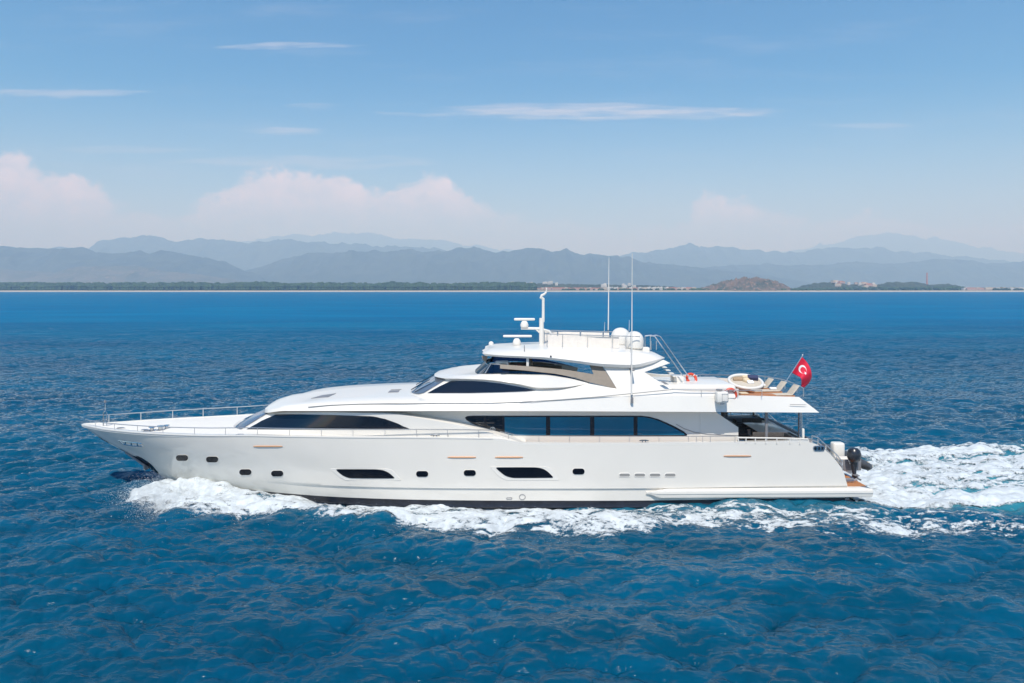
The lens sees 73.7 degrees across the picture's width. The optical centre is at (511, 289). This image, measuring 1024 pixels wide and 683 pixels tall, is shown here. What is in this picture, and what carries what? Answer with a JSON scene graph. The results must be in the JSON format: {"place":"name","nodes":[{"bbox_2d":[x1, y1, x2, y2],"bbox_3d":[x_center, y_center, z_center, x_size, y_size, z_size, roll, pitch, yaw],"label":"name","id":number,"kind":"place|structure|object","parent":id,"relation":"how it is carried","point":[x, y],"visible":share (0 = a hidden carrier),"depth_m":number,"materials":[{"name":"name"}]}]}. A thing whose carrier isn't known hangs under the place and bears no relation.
{"place":"outdoors","nodes":[
{"label":"outdoors","id":0,"kind":"place"},
{"bbox_2d":[0,266,240,282],"bbox_3d":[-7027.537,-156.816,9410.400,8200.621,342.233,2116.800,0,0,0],"label":"hills","id":1,"kind":"structure","parent":0,"point":[110,274],"depth_m":9030.26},
{"bbox_2d":[0,246,264,281],"bbox_3d":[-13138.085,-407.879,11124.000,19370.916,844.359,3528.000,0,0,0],"label":"hills","id":2,"kind":"structure","parent":0,"point":[53,260],"depth_m":10560.34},
{"bbox_2d":[47,235,445,270],"bbox_3d":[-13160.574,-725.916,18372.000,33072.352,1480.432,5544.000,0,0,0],"label":"hills","id":3,"kind":"structure","parent":0,"point":[245,256],"depth_m":17636.04,"materials":[{"name":"blue stone"}]},
{"bbox_2d":[243,231,512,252],"bbox_3d":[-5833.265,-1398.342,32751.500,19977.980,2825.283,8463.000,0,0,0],"label":"mountains","id":4,"kind":"structure","parent":0,"point":[370,239],"depth_m":32124.75,"materials":[{"name":"blue stone"}]},
{"bbox_2d":[0,292,1023,682],"bbox_3d":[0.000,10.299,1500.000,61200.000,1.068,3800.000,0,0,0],"label":"sea water","id":5,"kind":"structure","parent":0,"point":[98,584],"depth_m":28.05,"materials":[{"name":"blue liquid"}]},
{"bbox_2d":[82,274,872,509],"bbox_3d":[-2.750,4.828,35.926,39.940,13.245,7.882,0,0,0],"label":"motor yacht","id":6,"kind":"object","parent":5,"relation":"on","point":[534,429],"visible":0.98,"depth_m":32.66,"materials":[{"name":"white plastic"}]},
{"bbox_2d":[248,414,408,428],"bbox_3d":[-9.051,6.494,33.044,8.544,0.918,0.464,0,0,10],"label":"side window","id":7,"kind":"structure","parent":6,"relation":"in","point":[277,420],"depth_m":32.85,"materials":[{"name":"black glass"}]},
{"bbox_2d":[331,468,400,480],"bbox_3d":[-6.966,8.799,32.475,3.384,0.628,0.120,0,0,5],"label":"hull window","id":8,"kind":"structure","parent":6,"relation":"in","point":[382,473],"depth_m":32.44,"materials":[{"name":"black glass"}]},
{"bbox_2d":[428,381,533,392],"bbox_3d":[-1.504,4.770,33.204,5.324,0.616,0.413,0,0,9],"label":"side window","id":9,"kind":"structure","parent":6,"relation":"in","point":[451,386],"depth_m":33.18,"materials":[{"name":"black glass"}]},
{"bbox_2d":[490,466,558,479],"bbox_3d":[0.608,8.675,32.235,3.256,0.648,0.054,0,0,0],"label":"hull window","id":10,"kind":"structure","parent":6,"relation":"in","point":[505,472],"depth_m":32.21,"materials":[{"name":"black glass"}]},
{"bbox_2d":[465,416,686,435],"bbox_3d":[3.111,6.615,33.116,10.785,0.980,0.079,0,0,0],"label":"saloon window","id":11,"kind":"structure","parent":6,"relation":"in","point":[517,425],"depth_m":33.11,"materials":[{"name":"black"}]},
{"bbox_2d":[686,373,696,380],"bbox_3d":[9.409,4.670,35.800,0.664,0.664,0.145,0,-28,-17],"label":"lifebuoy","id":12,"kind":"object","parent":6,"relation":"on","point":[693,375],"visible":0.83,"depth_m":35.83,"materials":[{"name":"orange"}]},
{"bbox_2d":[726,388,736,398],"bbox_3d":[10.418,5.013,32.580,0.664,0.664,0.145,0,0,0],"label":"lifebuoy","id":13,"kind":"object","parent":6,"relation":"attached to","point":[735,392],"visible":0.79,"depth_m":32.52,"materials":[{"name":"orange"}]},
{"bbox_2d":[736,425,747,439],"bbox_3d":[11.608,7.320,34.650,0.540,0.860,0.570,0,0,0],"label":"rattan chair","id":14,"kind":"object","parent":6,"relation":"on","point":[742,431],"visible":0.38,"depth_m":34.55,"materials":[{"name":"brown wicker"}]},
{"bbox_2d":[738,429,747,440],"bbox_3d":[11.381,7.320,33.900,0.540,0.860,0.570,0,0,0],"label":"rattan chair","id":15,"kind":"object","parent":6,"relation":"on","point":[741,435],"visible":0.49,"depth_m":33.65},
{"bbox_2d":[727,373,763,392],"bbox_3d":[12.543,5.101,36.697,1.890,0.921,1.890,0,13,0],"label":"round daybed","id":16,"kind":"object","parent":6,"relation":"on","point":[740,381],"visible":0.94,"depth_m":36.45,"materials":[{"name":"wicker"}]},
{"bbox_2d":[739,393,775,395],"bbox_3d":[12.124,5.365,33.800,1.700,0.370,0.600,0,0,0],"label":"table","id":17,"kind":"object","parent":6,"relation":"on","point":[760,394],"visible":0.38,"depth_m":33.70,"materials":[{"name":"brown wood"}]},
{"bbox_2d":[743,423,787,432],"bbox_3d":[12.850,7.362,34.700,1.450,0.755,2.300,0,0,0],"label":"window","id":18,"kind":"structure","parent":6,"relation":"on","point":[758,427],"depth_m":34.57,"materials":[{"name":"grey glass"}]},
{"bbox_2d":[761,378,773,388],"bbox_3d":[13.043,5.157,36.575,1.797,0.786,0.610,0,0,-7],"label":"sun lounger","id":19,"kind":"object","parent":6,"relation":"on","point":[768,381],"visible":0.47,"depth_m":36.49,"materials":[{"name":"beige fabric"}]},
{"bbox_2d":[749,381,786,392],"bbox_3d":[13.265,5.157,35.375,1.797,0.786,0.610,0,0,-7],"label":"sun lounger","id":20,"kind":"object","parent":6,"relation":"on","point":[780,385],"visible":0.7,"depth_m":35.19,"materials":[{"name":"beige fabric"}]},
{"bbox_2d":[763,432,772,439],"bbox_3d":[12.365,7.320,33.240,0.570,0.860,0.540,0,0,0],"label":"rattan chair","id":21,"kind":"object","parent":6,"relation":"on","point":[770,434],"visible":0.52,"depth_m":32.97,"materials":[{"name":"brown wicker"}]},
{"bbox_2d":[725,417,811,441],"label":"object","id":22,"kind":"object","parent":6,"relation":"on","point":[738,419],"visible":0.1,"depth_m":37.34,"materials":[{"name":"white fabric"}]},
{"bbox_2d":[773,432,783,439],"bbox_3d":[12.877,7.320,33.240,0.570,0.860,0.540,0,0,0],"label":"rattan chair","id":23,"kind":"object","parent":6,"relation":"on","point":[778,434],"visible":0.52,"depth_m":32.97,"materials":[{"name":"brown wicker"}]},
{"bbox_2d":[772,384,799,396],"bbox_3d":[13.374,5.157,34.075,1.797,0.786,0.610,0,0,-7],"label":"sun lounger","id":24,"kind":"object","parent":6,"relation":"on","point":[792,390],"visible":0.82,"depth_m":33.98,"materials":[{"name":"beige fabric"}]},
{"bbox_2d":[785,354,811,386],"bbox_3d":[15.045,4.296,36.012,1.517,1.774,0.389,0,0,0],"label":"ensign flag","id":25,"kind":"object","parent":6,"relation":"attached to","point":[802,370],"visible":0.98,"depth_m":36.00,"materials":[{"name":"red fabric"}]},
{"bbox_2d":[818,441,872,480],"bbox_3d":[17.150,8.711,35.979,2.184,1.579,4.297,0,0,0],"label":"tender","id":26,"kind":"object","parent":6,"relation":"on","point":[852,460],"visible":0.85,"depth_m":34.58,"materials":[{"name":"white plastic"}]},
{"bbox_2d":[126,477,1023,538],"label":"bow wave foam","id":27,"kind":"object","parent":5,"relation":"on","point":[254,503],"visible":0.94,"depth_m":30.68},
{"bbox_2d":[843,440,1023,508],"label":"stern wake foam","id":28,"kind":"object","parent":5,"relation":"on","point":[888,480],"visible":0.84,"depth_m":36.58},
{"bbox_2d":[901,516,1023,534],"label":"drifting foam lace","id":29,"kind":"object","parent":5,"relation":"on","point":[1020,526],"visible":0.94,"depth_m":29.62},
{"bbox_2d":[0,290,1023,291],"bbox_3d":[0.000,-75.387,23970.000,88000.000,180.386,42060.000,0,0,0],"label":"coastal ground","id":30,"kind":"structure","parent":0,"point":[504,291],"depth_m":3019.57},
{"bbox_2d":[0,281,536,290],"bbox_3d":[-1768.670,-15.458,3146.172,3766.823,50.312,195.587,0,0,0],"label":"pine wood","id":31,"kind":"object","parent":30,"relation":"on","point":[255,285],"visible":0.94,"depth_m":3065.94,"materials":[{"name":"green plant"}]},
{"bbox_2d":[701,276,790,290],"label":"headland","id":32,"kind":"structure","parent":30,"relation":"on","point":[756,283],"depth_m":3087.42,"materials":[{"name":"stone"}]},
{"bbox_2d":[562,286,1023,290],"bbox_3d":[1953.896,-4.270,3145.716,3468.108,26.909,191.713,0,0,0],"label":"shore trees","id":33,"kind":"object","parent":30,"relation":"on","point":[903,288],"visible":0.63,"depth_m":3077.79,"materials":[{"name":"green plant"}]},
{"bbox_2d":[0,0,1023,255],"label":"sky","id":34,"kind":"structure","parent":0,"point":[601,127],"materials":[{"name":"blue"}]},
{"bbox_2d":[245,246,811,287],"bbox_3d":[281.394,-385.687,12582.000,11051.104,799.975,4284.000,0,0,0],"label":"hills","id":35,"kind":"structure","parent":0,"point":[479,265],"depth_m":11515.75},
{"bbox_2d":[510,283,672,289],"bbox_3d":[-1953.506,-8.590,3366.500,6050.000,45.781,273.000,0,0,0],"label":"distant buildings","id":36,"kind":"structure","parent":0,"point":[539,285],"depth_m":3324.98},
{"bbox_2d":[733,418,745,429],"bbox_3d":[12.081,7.320,36.300,0.540,0.860,0.570,0,0,0],"label":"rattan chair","id":37,"kind":"object","parent":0,"point":[735,420],"visible":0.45,"depth_m":36.08,"materials":[{"name":"brown wicker"}]},
{"bbox_2d":[742,418,754,434],"bbox_3d":[12.569,7.320,36.310,0.570,0.860,0.540,0,0,0],"label":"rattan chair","id":38,"kind":"object","parent":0,"point":[746,420],"visible":0.39,"depth_m":36.52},
{"bbox_2d":[749,432,762,439],"bbox_3d":[11.879,7.320,33.240,0.570,0.860,0.540,0,0,0],"label":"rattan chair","id":39,"kind":"object","parent":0,"point":[757,434],"visible":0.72,"depth_m":32.97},
{"bbox_2d":[752,418,761,431],"bbox_3d":[13.101,7.320,36.310,0.570,0.860,0.540,0,0,0],"label":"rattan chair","id":40,"kind":"object","parent":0,"point":[756,420],"visible":0.31,"depth_m":36.52,"materials":[{"name":"brown wicker"}]},
{"bbox_2d":[619,243,1009,267],"bbox_3d":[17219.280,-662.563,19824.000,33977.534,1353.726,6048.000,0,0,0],"label":"hills","id":41,"kind":"structure","parent":0,"point":[690,255],"depth_m":19071.88,"materials":[{"name":"blue stone"}]},
{"bbox_2d":[704,259,1023,287],"bbox_3d":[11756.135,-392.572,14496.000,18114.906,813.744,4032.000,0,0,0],"label":"hills","id":42,"kind":"structure","parent":0,"point":[969,273],"depth_m":13553.24,"materials":[{"name":"blue stone"}]},
{"bbox_2d":[793,281,957,289],"bbox_3d":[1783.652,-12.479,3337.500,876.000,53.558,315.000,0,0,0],"label":"hills","id":43,"kind":"structure","parent":0,"point":[886,284],"depth_m":3289.46,"materials":[{"name":"green plant"}]},
{"bbox_2d":[781,232,1023,261],"bbox_3d":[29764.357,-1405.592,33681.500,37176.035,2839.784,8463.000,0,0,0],"label":"mountains","id":44,"kind":"structure","parent":0,"point":[896,242],"depth_m":32596.19,"materials":[{"name":"blue stone"}]}
]}

